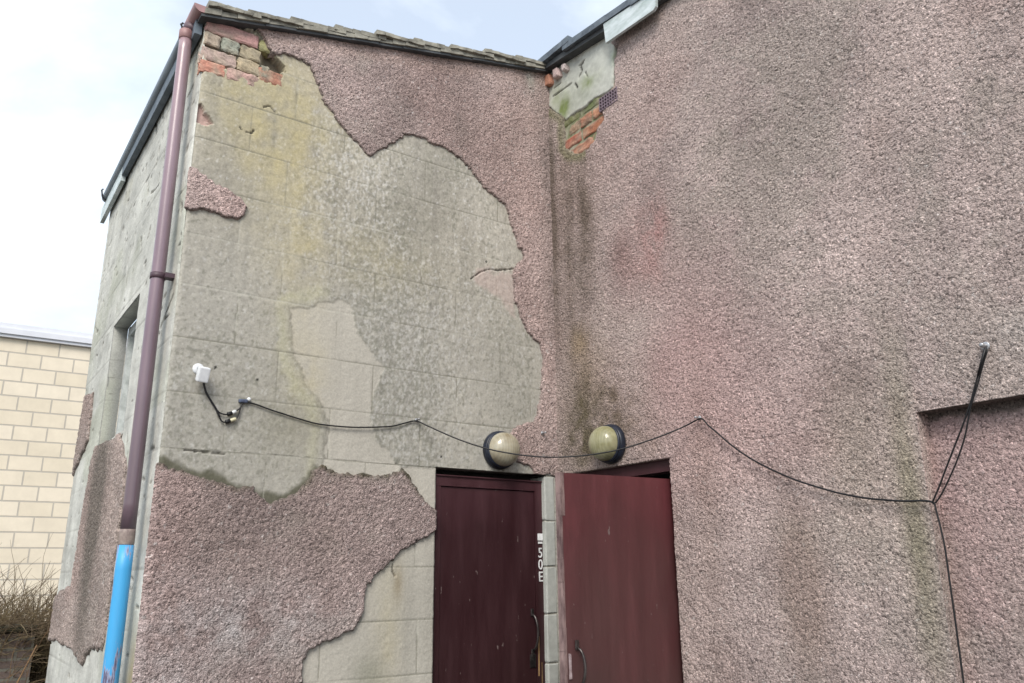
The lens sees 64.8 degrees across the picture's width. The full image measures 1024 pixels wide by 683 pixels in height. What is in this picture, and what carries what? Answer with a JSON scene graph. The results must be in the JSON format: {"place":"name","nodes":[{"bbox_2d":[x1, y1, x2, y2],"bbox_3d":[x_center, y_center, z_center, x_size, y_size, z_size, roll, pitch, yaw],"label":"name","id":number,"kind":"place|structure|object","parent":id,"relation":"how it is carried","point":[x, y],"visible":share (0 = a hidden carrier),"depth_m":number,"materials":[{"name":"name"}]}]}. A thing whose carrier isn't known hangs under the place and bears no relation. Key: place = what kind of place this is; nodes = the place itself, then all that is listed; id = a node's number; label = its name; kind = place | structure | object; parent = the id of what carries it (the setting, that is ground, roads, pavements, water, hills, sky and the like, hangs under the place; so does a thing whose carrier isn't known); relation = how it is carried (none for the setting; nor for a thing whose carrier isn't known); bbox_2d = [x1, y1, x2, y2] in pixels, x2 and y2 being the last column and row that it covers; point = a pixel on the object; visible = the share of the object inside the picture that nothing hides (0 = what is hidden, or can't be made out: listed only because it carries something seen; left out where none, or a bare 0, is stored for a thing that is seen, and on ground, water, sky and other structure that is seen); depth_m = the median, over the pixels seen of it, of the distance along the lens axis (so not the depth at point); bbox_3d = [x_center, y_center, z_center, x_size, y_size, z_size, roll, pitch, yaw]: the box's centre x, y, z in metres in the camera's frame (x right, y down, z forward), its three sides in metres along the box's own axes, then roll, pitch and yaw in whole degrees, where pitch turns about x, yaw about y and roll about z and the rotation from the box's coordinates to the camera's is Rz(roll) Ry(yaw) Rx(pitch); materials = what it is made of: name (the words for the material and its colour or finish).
{"place":"outdoors","nodes":[
{"label":"outdoors","id":0,"kind":"place"},
{"bbox_2d":[0,322,127,633],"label":"cream building","id":1,"kind":"structure","parent":0,"point":[43,376],"depth_m":12.35,"materials":[{"name":"brick"}]},
{"bbox_2d":[0,0,625,337],"label":"sky","id":2,"kind":"structure","parent":0,"point":[78,78],"materials":[{"name":"white"}]},
{"label":"ground","id":3,"kind":"structure","parent":0,"visible":0},
{"bbox_2d":[0,624,37,682],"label":"garden wall","id":4,"kind":"structure","parent":3,"relation":"on","point":[5,668],"depth_m":6.45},
{"bbox_2d":[0,625,50,682],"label":"dead bramble","id":5,"kind":"object","parent":3,"relation":"on","point":[23,670],"visible":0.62,"depth_m":6.14,"materials":[{"name":"brown plant"}]},
{"bbox_2d":[0,541,58,682],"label":"dry shrub","id":6,"kind":"object","parent":3,"relation":"on","point":[40,659],"visible":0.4,"depth_m":6.65,"materials":[{"name":"brown plant"}]},
{"bbox_2d":[45,0,1023,682],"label":"building","id":7,"kind":"structure","parent":3,"relation":"on","point":[785,236],"depth_m":3.44,"materials":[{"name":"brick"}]},
{"bbox_2d":[115,322,135,436],"bbox_3d":[-1.968,0.193,4.178,0.147,0.711,0.672,11,-19,-34],"label":"window","id":8,"kind":"structure","parent":7,"relation":"in","point":[131,333],"depth_m":4.42,"materials":[{"name":"grey paint"}]},
{"bbox_2d":[101,27,191,682],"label":"drainpipe","id":9,"kind":"object","parent":7,"relation":"attached to","point":[159,276],"visible":0.99,"depth_m":3.22,"materials":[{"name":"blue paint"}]},
{"bbox_2d":[101,3,205,201],"bbox_3d":[-2.047,-1.214,4.495,0.091,0.100,2.296,11,-19,-34],"label":"gutter","id":10,"kind":"object","parent":7,"relation":"attached to","point":[197,10],"visible":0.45,"depth_m":4.25,"materials":[{"name":"grey plastic"}]},
{"bbox_2d":[192,363,210,382],"bbox_3d":[-1.245,0.124,3.233,0.055,0.088,0.077,11,-19,-34],"label":"security camera","id":11,"kind":"object","parent":7,"relation":"attached to","point":[201,372],"visible":1,"depth_m":3.21,"materials":[{"name":"white plastic"}]},
{"bbox_2d":[238,397,250,402],"bbox_3d":[-1.106,0.242,3.339,0.050,0.026,0.018,11,-19,-34],"label":"cable clip","id":12,"kind":"object","parent":7,"relation":"attached to","point":[244,400],"visible":1,"depth_m":3.33,"materials":[{"name":"white plastic"}]},
{"bbox_2d":[432,474,544,682],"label":"door","id":13,"kind":"structure","parent":7,"relation":"in","point":[488,607],"depth_m":3.86,"materials":[{"name":"red paint"}]},
{"bbox_2d":[483,431,519,469],"bbox_3d":[-0.035,0.531,3.981,0.192,0.192,0.120,11,-19,-34],"label":"wall lamp","id":14,"kind":"object","parent":7,"relation":"attached to","point":[503,441],"visible":0.97,"depth_m":3.94,"materials":[{"name":"beige glass"}]},
{"bbox_2d":[203,383,933,504],"bbox_3d":[0.128,0.441,3.260,2.653,0.554,0.735,-4,-16,11],"label":"cable","id":15,"kind":"object","parent":7,"relation":"attached to","point":[230,413],"visible":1,"depth_m":3.38,"materials":[{"name":"black rubber"}]},
{"bbox_2d":[588,424,625,463],"bbox_3d":[0.438,0.486,3.854,0.120,0.192,0.192,11,-19,-34],"label":"wall lamp","id":16,"kind":"object","parent":7,"relation":"attached to","point":[608,437],"visible":0.98,"depth_m":3.80,"materials":[{"name":"beige glass"}]},
{"bbox_2d":[555,459,683,682],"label":"door","id":17,"kind":"structure","parent":7,"relation":"in","point":[618,607],"depth_m":3.21,"materials":[{"name":"red paint"}]},
{"bbox_2d":[979,342,989,349],"bbox_3d":[1.478,0.013,2.531,0.032,0.028,0.028,11,-19,-34],"label":"cable anchor","id":18,"kind":"object","parent":7,"relation":"attached to","point":[985,345],"visible":0.94,"depth_m":2.53,"materials":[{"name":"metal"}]},
{"bbox_2d":[932,347,987,682],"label":"cable","id":19,"kind":"object","parent":18,"relation":"hanging from","point":[982,362],"visible":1,"depth_m":2.52,"materials":[{"name":"black rubber"}]}
]}

